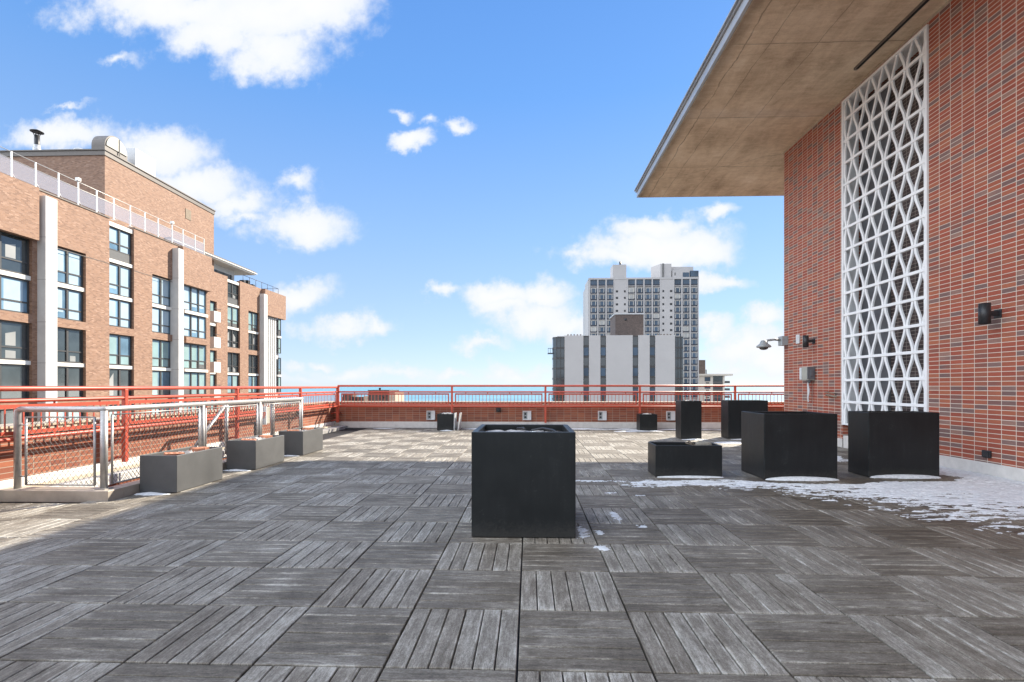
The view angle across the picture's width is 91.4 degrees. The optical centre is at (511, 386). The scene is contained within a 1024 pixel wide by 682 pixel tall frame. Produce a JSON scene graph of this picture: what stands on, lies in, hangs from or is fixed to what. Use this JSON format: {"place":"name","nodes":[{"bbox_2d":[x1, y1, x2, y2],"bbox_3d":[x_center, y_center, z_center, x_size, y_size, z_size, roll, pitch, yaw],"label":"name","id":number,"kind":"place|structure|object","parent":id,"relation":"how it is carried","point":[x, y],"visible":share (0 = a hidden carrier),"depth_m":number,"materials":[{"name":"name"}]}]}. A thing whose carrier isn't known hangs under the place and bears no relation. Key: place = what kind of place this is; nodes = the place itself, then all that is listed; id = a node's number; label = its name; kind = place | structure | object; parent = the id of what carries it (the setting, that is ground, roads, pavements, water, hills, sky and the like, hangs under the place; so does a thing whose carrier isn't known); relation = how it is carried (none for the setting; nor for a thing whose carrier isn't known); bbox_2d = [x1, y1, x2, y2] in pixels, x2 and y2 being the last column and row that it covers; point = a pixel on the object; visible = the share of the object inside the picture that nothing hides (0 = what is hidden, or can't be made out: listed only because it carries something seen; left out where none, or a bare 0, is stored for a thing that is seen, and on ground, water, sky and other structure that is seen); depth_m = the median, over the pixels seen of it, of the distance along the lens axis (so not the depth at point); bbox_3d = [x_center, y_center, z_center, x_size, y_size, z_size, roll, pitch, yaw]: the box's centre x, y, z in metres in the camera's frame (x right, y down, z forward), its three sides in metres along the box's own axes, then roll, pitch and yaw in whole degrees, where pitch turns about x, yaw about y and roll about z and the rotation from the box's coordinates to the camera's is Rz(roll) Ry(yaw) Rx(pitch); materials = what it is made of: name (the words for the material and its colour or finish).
{"place":"outdoors","nodes":[
{"label":"outdoors","id":0,"kind":"place"},
{"bbox_2d":[0,429,655,681],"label":"terrace slab","id":1,"kind":"structure","parent":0,"point":[335,434],"depth_m":3.20,"materials":[{"name":"wood"}]},
{"bbox_2d":[22,425,338,486],"bbox_3d":[-5.587,1.240,10.672,0.095,0.120,9.655,0,0,2],"label":"gravel strip","id":2,"kind":"object","parent":1,"relation":"on","point":[80,476],"visible":0.14,"depth_m":6.67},
{"bbox_2d":[41,426,347,486],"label":"grey walkway","id":3,"kind":"structure","parent":1,"relation":"on","point":[331,429],"depth_m":13.81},
{"bbox_2d":[345,428,675,428],"bbox_3d":[0.877,1.290,15.228,12.500,0.028,0.298,0,0,2],"label":"gravel edge","id":4,"kind":"object","parent":1,"relation":"on","point":[466,428],"depth_m":15.19,"materials":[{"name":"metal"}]},
{"bbox_2d":[0,428,1023,681],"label":"terrace deck","id":5,"kind":"structure","parent":1,"relation":"on","point":[330,558],"depth_m":3.28,"materials":[{"name":"grey wood"}]},
{"bbox_2d":[140,447,221,492],"bbox_3d":[-4.239,1.053,6.460,0.460,0.446,0.900,0,0,2],"label":"planter box","id":6,"kind":"object","parent":5,"relation":"on","point":[160,472],"visible":0.96,"depth_m":6.08,"materials":[{"name":"concrete"}]},
{"bbox_2d":[164,452,184,454],"bbox_3d":[-4.166,0.847,6.167,0.095,0.057,0.200,9,2,40],"label":"loose brick","id":7,"kind":"object","parent":6,"relation":"on","point":[172,453],"visible":0.43,"depth_m":6.14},
{"bbox_2d":[190,447,208,449],"bbox_3d":[-4.189,0.847,6.709,0.095,0.057,0.200,3,0,23],"label":"loose brick","id":8,"kind":"object","parent":6,"relation":"on","point":[199,448],"visible":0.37,"depth_m":6.69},
{"bbox_2d":[134,455,296,495],"bbox_3d":[-4.182,1.270,7.561,0.458,0.031,3.383,0,0,2],"label":"snow patch","id":9,"kind":"object","parent":5,"relation":"on","point":[150,493],"visible":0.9,"depth_m":5.93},
{"bbox_2d":[226,435,283,469],"bbox_3d":[-4.142,1.053,8.118,0.460,0.446,0.900,0,0,2],"label":"planter box","id":10,"kind":"object","parent":5,"relation":"on","point":[250,455],"visible":0.91,"depth_m":7.68,"materials":[{"name":"concrete"}]},
{"bbox_2d":[243,436,264,439],"bbox_3d":[-4.173,0.843,8.098,0.319,0.074,0.266,0,0,2],"label":"crumpled sheet","id":11,"kind":"object","parent":10,"relation":"in","point":[257,438],"visible":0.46,"depth_m":8.04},
{"bbox_2d":[259,435,272,437],"bbox_3d":[-4.112,0.847,8.348,0.095,0.057,0.200,5,-1,18],"label":"loose brick","id":12,"kind":"object","parent":10,"relation":"on","point":[265,436],"visible":0.61,"depth_m":8.32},
{"bbox_2d":[279,427,322,454],"bbox_3d":[-4.087,1.053,9.717,0.460,0.446,0.900,0,0,2],"label":"planter box","id":13,"kind":"object","parent":5,"relation":"on","point":[303,442],"visible":0.91,"depth_m":9.28,"materials":[{"name":"concrete"}]},
{"bbox_2d":[437,413,453,429],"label":"planter box","id":14,"kind":"object","parent":5,"relation":"on","point":[445,421],"visible":0.84,"depth_m":14.58,"materials":[{"name":"metal"}]},
{"bbox_2d":[454,412,456,429],"bbox_3d":[-1.679,1.030,14.827,0.030,0.500,0.480,0,0,2],"label":"leaning board","id":15,"kind":"object","parent":5,"relation":"on","point":[455,421],"visible":1,"depth_m":14.78,"materials":[{"name":"white plastic"}]},
{"bbox_2d":[458,412,461,429],"bbox_3d":[-1.544,1.030,14.822,0.070,0.500,0.480,0,0,2],"label":"leaning board","id":16,"kind":"object","parent":5,"relation":"on","point":[459,421],"visible":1,"depth_m":14.75,"materials":[{"name":"white plastic"}]},
{"bbox_2d":[471,424,575,537],"bbox_3d":[0.111,0.831,4.659,0.880,0.891,0.880,0,0,2],"label":"planter box","id":17,"kind":"object","parent":5,"relation":"on","point":[523,484],"visible":0.98,"depth_m":4.22,"materials":[{"name":"metal"}]},
{"bbox_2d":[486,430,546,431],"bbox_3d":[0.036,0.435,4.786,0.638,0.020,0.351,0,0,2],"label":"crumpled sheet","id":18,"kind":"object","parent":17,"relation":"on","point":[512,431],"visible":0.39,"depth_m":4.88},
{"bbox_2d":[516,427,557,431],"bbox_3d":[0.255,0.412,4.765,0.597,0.040,0.174,0,0,43],"label":"irrigation tube","id":19,"kind":"object","parent":17,"relation":"in","point":[523,428],"visible":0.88,"depth_m":4.79,"materials":[{"name":"plastic"}]},
{"bbox_2d":[373,428,847,461],"bbox_3d":[1.319,1.264,11.826,11.340,0.041,6.510,0,0,2],"label":"snow patch","id":20,"kind":"object","parent":5,"relation":"on","point":[839,459],"visible":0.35,"depth_m":14.30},
{"bbox_2d":[637,413,656,430],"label":"planter box","id":21,"kind":"object","parent":5,"relation":"on","point":[646,422],"visible":1,"depth_m":14.43,"materials":[{"name":"metal"}]},
{"bbox_2d":[648,442,721,476],"bbox_3d":[2.498,1.053,7.268,0.930,0.446,0.460,0,0,2],"label":"planter box","id":22,"kind":"object","parent":5,"relation":"on","point":[674,459],"visible":0.97,"depth_m":7.04,"materials":[{"name":"metal"}]},
{"bbox_2d":[685,440,711,444],"bbox_3d":[2.693,0.834,7.238,0.390,0.120,0.102,0,0,-1],"label":"rolled bag","id":23,"kind":"object","parent":22,"relation":"on","point":[702,443],"visible":0.57,"depth_m":7.21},
{"bbox_2d":[676,400,701,438],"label":"planter box","id":24,"kind":"object","parent":5,"relation":"on","point":[689,419],"visible":1,"depth_m":12.20,"materials":[{"name":"metal"}]},
{"bbox_2d":[721,400,767,438],"bbox_3d":[5.773,0.808,12.438,0.960,0.936,0.460,0,0,2],"label":"planter box","id":25,"kind":"object","parent":5,"relation":"on","point":[731,410],"visible":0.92,"depth_m":12.22,"materials":[{"name":"metal"}]},
{"bbox_2d":[741,411,836,478],"bbox_3d":[3.967,0.826,7.217,0.990,0.901,0.740,0,0,2],"label":"planter box","id":26,"kind":"object","parent":5,"relation":"on","point":[787,443],"visible":1,"depth_m":6.85,"materials":[{"name":"metal"}]},
{"bbox_2d":[576,466,1023,550],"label":"snow patch","id":27,"kind":"object","parent":5,"relation":"on","point":[978,489],"visible":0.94,"depth_m":6.13,"materials":[{"name":"snow"}]},
{"bbox_2d":[848,411,938,476],"bbox_3d":[5.509,0.821,7.244,0.970,0.911,0.460,0,0,2],"label":"planter box","id":28,"kind":"object","parent":5,"relation":"on","point":[891,442],"visible":1,"depth_m":7.02,"materials":[{"name":"metal"}]},
{"bbox_2d":[0,0,783,385],"label":"sky","id":29,"kind":"structure","parent":0,"point":[432,192],"materials":[{"name":"blue"}]},
{"bbox_2d":[278,387,783,403],"bbox_3d":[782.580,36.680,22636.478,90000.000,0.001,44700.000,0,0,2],"label":"lake","id":30,"kind":"structure","parent":0,"point":[511,397],"depth_m":2624.31,"materials":[{"name":"liquid"}]},
{"bbox_2d":[583,262,698,400],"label":"apartment tower","id":31,"kind":"structure","parent":0,"point":[664,298],"depth_m":213.18,"materials":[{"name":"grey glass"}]},
{"bbox_2d":[683,346,697,395],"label":"lower windows","id":32,"kind":"structure","parent":31,"relation":"in","point":[686,348],"depth_m":212.69,"materials":[{"name":"blue glass"}]},
{"bbox_2d":[699,370,732,400],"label":"apartment block","id":33,"kind":"structure","parent":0,"point":[711,379],"depth_m":232.02,"materials":[{"name":"beige concrete"}]},
{"bbox_2d":[699,360,704,373],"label":"brown block","id":34,"kind":"structure","parent":33,"relation":"on","point":[701,366],"depth_m":253.82,"materials":[{"name":"brick"}]},
{"bbox_2d":[713,376,722,382],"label":"window","id":35,"kind":"structure","parent":33,"relation":"in","point":[716,379],"depth_m":232.11,"materials":[{"name":"grey glass"}]},
{"bbox_2d":[713,383,722,390],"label":"window","id":36,"kind":"structure","parent":33,"relation":"in","point":[714,388],"depth_m":232.11,"materials":[{"name":"grey glass"}]},
{"bbox_2d":[634,0,1023,481],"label":"brick building","id":37,"kind":"structure","parent":0,"point":[774,85],"depth_m":8.65,"materials":[{"name":"red brick"}]},
{"bbox_2d":[756,336,787,349],"bbox_3d":[6.673,-1.114,12.857,0.749,0.352,0.360,0,0,2],"label":"security camera","id":38,"kind":"object","parent":37,"relation":"attached to","point":[765,345],"visible":1,"depth_m":12.78,"materials":[{"name":"grey plastic"}]},
{"bbox_2d":[796,334,799,343],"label":"junction box","id":39,"kind":"object","parent":37,"relation":"attached to","point":[797,339],"visible":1,"depth_m":12.21,"materials":[{"name":"white plastic"}]},
{"bbox_2d":[799,367,814,401],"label":"electrical box","id":40,"kind":"object","parent":37,"relation":"attached to","point":[807,374],"visible":1,"depth_m":11.60,"materials":[{"name":"beige metal"}]},
{"bbox_2d":[803,335,814,346],"bbox_3d":[6.878,-1.050,11.599,0.251,0.270,0.124,0,0,2],"label":"wall light","id":41,"kind":"object","parent":37,"relation":"attached to","point":[806,341],"visible":1,"depth_m":11.55,"materials":[{"name":"metal"}]},
{"bbox_2d":[825,391,836,397],"bbox_3d":[6.918,0.172,10.822,0.104,0.129,0.414,0,0,2],"label":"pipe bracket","id":42,"kind":"object","parent":37,"relation":"attached to","point":[835,396],"visible":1,"depth_m":10.80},
{"bbox_2d":[841,24,928,424],"bbox_3d":[7.064,-2.598,9.396,0.330,6.795,2.262,0,0,2],"label":"lattice screen","id":43,"kind":"object","parent":37,"relation":"attached to","point":[852,219],"visible":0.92,"depth_m":9.35,"materials":[{"name":"white paint"}]},
{"bbox_2d":[982,450,991,457],"bbox_3d":[6.830,0.973,7.203,0.044,0.105,0.130,0,0,2],"label":"outlet cover","id":44,"kind":"object","parent":37,"relation":"attached to","point":[986,454],"visible":1,"depth_m":7.17,"materials":[{"name":"metal"}]},
{"bbox_2d":[978,303,1001,324],"bbox_3d":[6.718,-1.025,7.042,0.257,0.290,0.136,0,0,2],"label":"wall light","id":45,"kind":"object","parent":37,"relation":"attached to","point":[985,313],"visible":1,"depth_m":7.00,"materials":[{"name":"metal"}]},
{"bbox_3d":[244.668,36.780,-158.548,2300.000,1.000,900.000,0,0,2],"label":"ground","id":46,"kind":"structure","parent":0,"visible":0},
{"bbox_2d":[0,149,285,423],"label":"apartment building","id":47,"kind":"structure","parent":46,"relation":"on","point":[90,295],"depth_m":42.80,"materials":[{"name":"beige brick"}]},
{"bbox_2d":[0,231,28,275],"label":"window","id":48,"kind":"structure","parent":47,"relation":"in","point":[14,250],"depth_m":32.32,"materials":[{"name":"blue glass"}]},
{"bbox_2d":[0,275,28,313],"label":"window","id":49,"kind":"structure","parent":47,"relation":"in","point":[14,292],"depth_m":32.32,"materials":[{"name":"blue glass"}]},
{"bbox_2d":[0,320,28,360],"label":"window","id":50,"kind":"structure","parent":47,"relation":"in","point":[14,336],"depth_m":32.32,"materials":[{"name":"blue glass"}]},
{"bbox_2d":[0,364,28,398],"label":"window","id":51,"kind":"structure","parent":47,"relation":"in","point":[10,374],"depth_m":32.32,"materials":[{"name":"grey glass"}]},
{"bbox_2d":[0,409,28,423],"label":"window","id":52,"kind":"structure","parent":47,"relation":"in","point":[9,412],"depth_m":31.95,"materials":[{"name":"grey glass"}]},
{"bbox_2d":[29,129,43,149],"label":"roof flue","id":53,"kind":"object","parent":47,"relation":"on","point":[36,145],"visible":0.91,"depth_m":45.58,"materials":[{"name":"metal"}]},
{"bbox_2d":[57,247,82,287],"bbox_3d":[-32.022,-8.580,35.963,0.110,2.480,2.530,0,0,2],"label":"window","id":54,"kind":"structure","parent":47,"relation":"in","point":[69,265],"depth_m":36.18,"materials":[{"name":"blue glass"}]},
{"bbox_2d":[57,287,82,321],"bbox_3d":[-32.022,-5.910,35.963,0.110,2.220,2.530,0,0,2],"label":"window","id":55,"kind":"structure","parent":47,"relation":"in","point":[69,302],"depth_m":36.18,"materials":[{"name":"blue glass"}]},
{"bbox_2d":[57,327,82,362],"bbox_3d":[-32.022,-2.945,35.963,0.110,2.450,2.530,0,0,2],"label":"window","id":56,"kind":"structure","parent":47,"relation":"in","point":[69,341],"depth_m":36.19,"materials":[{"name":"blue glass"}]},
{"bbox_2d":[57,366,82,397],"bbox_3d":[-32.022,-0.295,35.963,0.110,2.250,2.530,0,0,2],"label":"window","id":57,"kind":"structure","parent":47,"relation":"in","point":[66,376],"depth_m":36.19,"materials":[{"name":"grey glass"}]},
{"bbox_2d":[58,412,82,419],"bbox_3d":[-32.022,2.695,35.963,0.110,2.470,2.530,0,0,2],"label":"window","id":58,"kind":"structure","parent":47,"relation":"in","point":[59,413],"depth_m":36.18,"materials":[{"name":"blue glass"}]},
{"bbox_2d":[0,146,204,253],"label":"roof guard rail","id":59,"kind":"object","parent":47,"relation":"on","point":[78,202],"visible":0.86,"depth_m":39.89,"materials":[{"name":"metal"}]},
{"bbox_2d":[91,136,126,160],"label":"roof fan","id":60,"kind":"object","parent":47,"relation":"on","point":[114,145],"visible":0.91,"depth_m":45.99},
{"bbox_2d":[109,404,128,416],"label":"window","id":61,"kind":"structure","parent":47,"relation":"in","point":[110,413],"depth_m":40.12,"materials":[{"name":"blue glass"}]},
{"bbox_2d":[109,226,130,255],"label":"window","id":62,"kind":"structure","parent":47,"relation":"in","point":[119,240],"depth_m":40.54,"materials":[{"name":"blue glass"}]},
{"bbox_2d":[109,262,130,297],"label":"window","id":63,"kind":"structure","parent":47,"relation":"in","point":[119,276],"depth_m":40.52,"materials":[{"name":"blue glass"}]},
{"bbox_2d":[109,298,130,328],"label":"window","id":64,"kind":"structure","parent":47,"relation":"in","point":[119,310],"depth_m":40.52,"materials":[{"name":"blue glass"}]},
{"bbox_2d":[109,334,130,365],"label":"window","id":65,"kind":"structure","parent":47,"relation":"in","point":[119,345],"depth_m":40.52,"materials":[{"name":"blue glass"}]},
{"bbox_2d":[109,369,130,396],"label":"window","id":66,"kind":"structure","parent":47,"relation":"in","point":[117,377],"depth_m":40.52,"materials":[{"name":"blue glass"}]},
{"bbox_2d":[125,148,154,175],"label":"air handler","id":67,"kind":"object","parent":47,"relation":"on","point":[140,159],"visible":0.41,"depth_m":49.54,"materials":[{"name":"metal"}]},
{"bbox_2d":[152,402,168,413],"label":"window","id":68,"kind":"structure","parent":47,"relation":"in","point":[164,402],"depth_m":45.00,"materials":[{"name":"blue glass"}]},
{"bbox_2d":[152,275,169,306],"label":"window","id":69,"kind":"structure","parent":47,"relation":"in","point":[160,287],"depth_m":45.03,"materials":[{"name":"blue glass"}]},
{"bbox_2d":[152,307,169,333],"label":"window","id":70,"kind":"structure","parent":47,"relation":"in","point":[160,317],"depth_m":45.03,"materials":[{"name":"blue glass"}]},
{"bbox_2d":[152,339,169,367],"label":"window","id":71,"kind":"structure","parent":47,"relation":"in","point":[160,348],"depth_m":45.04,"materials":[{"name":"blue glass"}]},
{"bbox_2d":[152,370,169,395],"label":"window","id":72,"kind":"structure","parent":47,"relation":"in","point":[159,378],"depth_m":45.03,"materials":[{"name":"blue glass"}]},
{"bbox_2d":[184,285,205,313],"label":"window","id":73,"kind":"structure","parent":47,"relation":"in","point":[194,299],"depth_m":49.43,"materials":[{"name":"blue glass"}]},
{"bbox_2d":[184,313,205,338],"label":"window","id":74,"kind":"structure","parent":47,"relation":"in","point":[194,326],"depth_m":49.43,"materials":[{"name":"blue glass"}]},
{"bbox_2d":[184,343,205,369],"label":"window","id":75,"kind":"structure","parent":47,"relation":"in","point":[194,355],"depth_m":49.43,"materials":[{"name":"blue glass"}]},
{"bbox_2d":[184,372,205,394],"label":"window","id":76,"kind":"structure","parent":47,"relation":"in","point":[190,378],"depth_m":49.43,"materials":[{"name":"blue glass"}]},
{"bbox_2d":[184,401,205,410],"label":"window","id":77,"kind":"structure","parent":47,"relation":"in","point":[189,401],"depth_m":48.91,"materials":[{"name":"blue glass"}]},
{"bbox_2d":[165,237,256,280],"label":"roof pavilion","id":78,"kind":"structure","parent":47,"relation":"on","point":[229,269],"depth_m":62.66,"materials":[{"name":"concrete"}]},
{"bbox_2d":[210,301,214,323],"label":"window","id":79,"kind":"structure","parent":47,"relation":"in","point":[212,304],"depth_m":58.05,"materials":[{"name":"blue glass"}]},
{"bbox_2d":[210,326,214,336],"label":"window","id":80,"kind":"structure","parent":47,"relation":"in","point":[212,328],"depth_m":58.06,"materials":[{"name":"black glass"}]},
{"bbox_2d":[210,350,214,361],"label":"window","id":81,"kind":"structure","parent":47,"relation":"in","point":[212,353],"depth_m":58.05,"materials":[{"name":"blue glass"}]},
{"bbox_2d":[210,374,214,385],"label":"window","id":82,"kind":"structure","parent":47,"relation":"in","point":[212,376],"depth_m":58.05,"materials":[{"name":"blue glass"}]},
{"bbox_2d":[228,282,237,299],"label":"window","id":83,"kind":"structure","parent":47,"relation":"in","point":[232,288],"depth_m":61.90,"materials":[{"name":"black glass"}]},
{"bbox_2d":[228,306,237,327],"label":"window","id":84,"kind":"structure","parent":47,"relation":"in","point":[232,312],"depth_m":61.87,"materials":[{"name":"blue glass"}]},
{"bbox_2d":[228,329,237,347],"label":"window","id":85,"kind":"structure","parent":47,"relation":"in","point":[232,334],"depth_m":61.86,"materials":[{"name":"black glass"}]},
{"bbox_2d":[228,352,237,372],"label":"window","id":86,"kind":"structure","parent":47,"relation":"in","point":[232,357],"depth_m":61.87,"materials":[{"name":"black glass"}]},
{"bbox_2d":[228,375,237,392],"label":"window","id":87,"kind":"structure","parent":47,"relation":"in","point":[232,379],"depth_m":61.85,"materials":[{"name":"blue glass"}]},
{"bbox_2d":[248,311,257,331],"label":"window","id":88,"kind":"structure","parent":47,"relation":"in","point":[252,317],"depth_m":66.32,"materials":[{"name":"blue glass"}]},
{"bbox_2d":[248,333,257,350],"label":"window","id":89,"kind":"structure","parent":47,"relation":"in","point":[252,338],"depth_m":66.32,"materials":[{"name":"black glass"}]},
{"bbox_2d":[248,355,257,373],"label":"window","id":90,"kind":"structure","parent":47,"relation":"in","point":[252,359],"depth_m":66.58,"materials":[{"name":"black glass"}]},
{"bbox_2d":[248,376,257,392],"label":"window","id":91,"kind":"structure","parent":47,"relation":"in","point":[252,380],"depth_m":66.46,"materials":[{"name":"blue glass"}]},
{"bbox_2d":[278,319,280,335],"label":"window","id":92,"kind":"structure","parent":47,"relation":"in","point":[279,320],"depth_m":72.61,"materials":[{"name":"blue glass"}]},
{"bbox_2d":[278,338,280,353],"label":"window","id":93,"kind":"structure","parent":47,"relation":"in","point":[279,339],"depth_m":72.61,"materials":[{"name":"blue glass"}]},
{"bbox_2d":[278,358,280,374],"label":"window","id":94,"kind":"structure","parent":47,"relation":"in","point":[279,359],"depth_m":72.63,"materials":[{"name":"blue glass"}]},
{"bbox_2d":[278,377,280,391],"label":"window","id":95,"kind":"structure","parent":47,"relation":"in","point":[279,378],"depth_m":72.61,"materials":[{"name":"blue glass"}]},
{"bbox_2d":[342,388,403,400],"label":"building","id":96,"kind":"structure","parent":46,"relation":"on","point":[377,398],"depth_m":40.41,"materials":[{"name":"brown brick"}]},
{"bbox_2d":[548,313,683,400],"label":"office building","id":97,"kind":"structure","parent":46,"relation":"on","point":[626,351],"depth_m":149.12,"materials":[{"name":"white concrete"}]},
{"bbox_3d":[6.944,18.985,4.633,26.440,34.590,21.740,0,0,2],"label":"lower building","id":98,"kind":"object","parent":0,"visible":0},
{"bbox_2d":[0,450,225,502],"bbox_3d":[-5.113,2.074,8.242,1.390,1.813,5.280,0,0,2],"label":"concrete curb","id":99,"kind":"object","parent":98,"relation":"on","point":[71,494],"visible":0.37,"depth_m":5.62,"materials":[{"name":"concrete"}]},
{"bbox_2d":[13,397,303,489],"bbox_3d":[-5.057,0.729,8.180,1.113,1.003,5.060,0,0,2],"label":"chain link fence","id":100,"kind":"object","parent":99,"relation":"on","point":[203,429],"visible":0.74,"depth_m":5.87,"materials":[{"name":"metal"}]},
{"bbox_2d":[254,406,269,435],"bbox_3d":[-4.567,0.647,9.133,0.180,0.565,0.260,0,0,2],"label":"warning sign","id":101,"kind":"object","parent":100,"relation":"attached to","point":[266,417],"visible":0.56,"depth_m":9.12,"materials":[{"name":"beige metal"}]},
{"bbox_2d":[0,401,333,487],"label":"parapet wall","id":102,"kind":"structure","parent":98,"relation":"on","point":[324,417],"depth_m":7.34,"materials":[{"name":"brick"}]},
{"bbox_2d":[0,386,337,461],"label":"red railing","id":103,"kind":"object","parent":102,"relation":"on","point":[124,397],"visible":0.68,"depth_m":7.45,"materials":[{"name":"metal"}]},
{"bbox_2d":[334,401,783,428],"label":"parapet wall","id":104,"kind":"structure","parent":98,"relation":"on","point":[472,417],"depth_m":15.40,"materials":[{"name":"brick"}]},
{"bbox_2d":[427,411,434,419],"bbox_3d":[-2.507,0.890,15.465,0.260,0.280,0.059,0,0,2],"label":"power outlet","id":105,"kind":"object","parent":104,"relation":"attached to","point":[430,415],"visible":1,"depth_m":15.45,"materials":[{"name":"white plastic"}]},
{"bbox_2d":[523,411,530,419],"bbox_3d":[0.461,0.890,15.363,0.260,0.280,0.059,0,0,2],"label":"power outlet","id":106,"kind":"object","parent":104,"relation":"attached to","point":[527,415],"visible":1,"depth_m":15.34,"materials":[{"name":"white plastic"}]},
{"bbox_2d":[338,385,783,422],"bbox_3d":[2.087,0.525,15.225,14.940,1.150,0.236,0,0,2],"label":"red railing","id":107,"kind":"object","parent":104,"relation":"on","point":[528,393],"visible":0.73,"depth_m":15.17,"materials":[{"name":"metal"}]},
{"bbox_2d":[598,411,606,419],"bbox_3d":[2.760,0.890,15.283,0.260,0.280,0.059,0,0,2],"label":"power outlet","id":108,"kind":"object","parent":104,"relation":"attached to","point":[602,415],"visible":1,"depth_m":15.26,"materials":[{"name":"white plastic"}]},
{"bbox_2d":[666,411,674,419],"bbox_3d":[4.829,0.890,15.212,0.260,0.280,0.059,0,0,2],"label":"power outlet","id":109,"kind":"object","parent":104,"relation":"attached to","point":[670,415],"visible":1,"depth_m":15.20,"materials":[{"name":"white plastic"}]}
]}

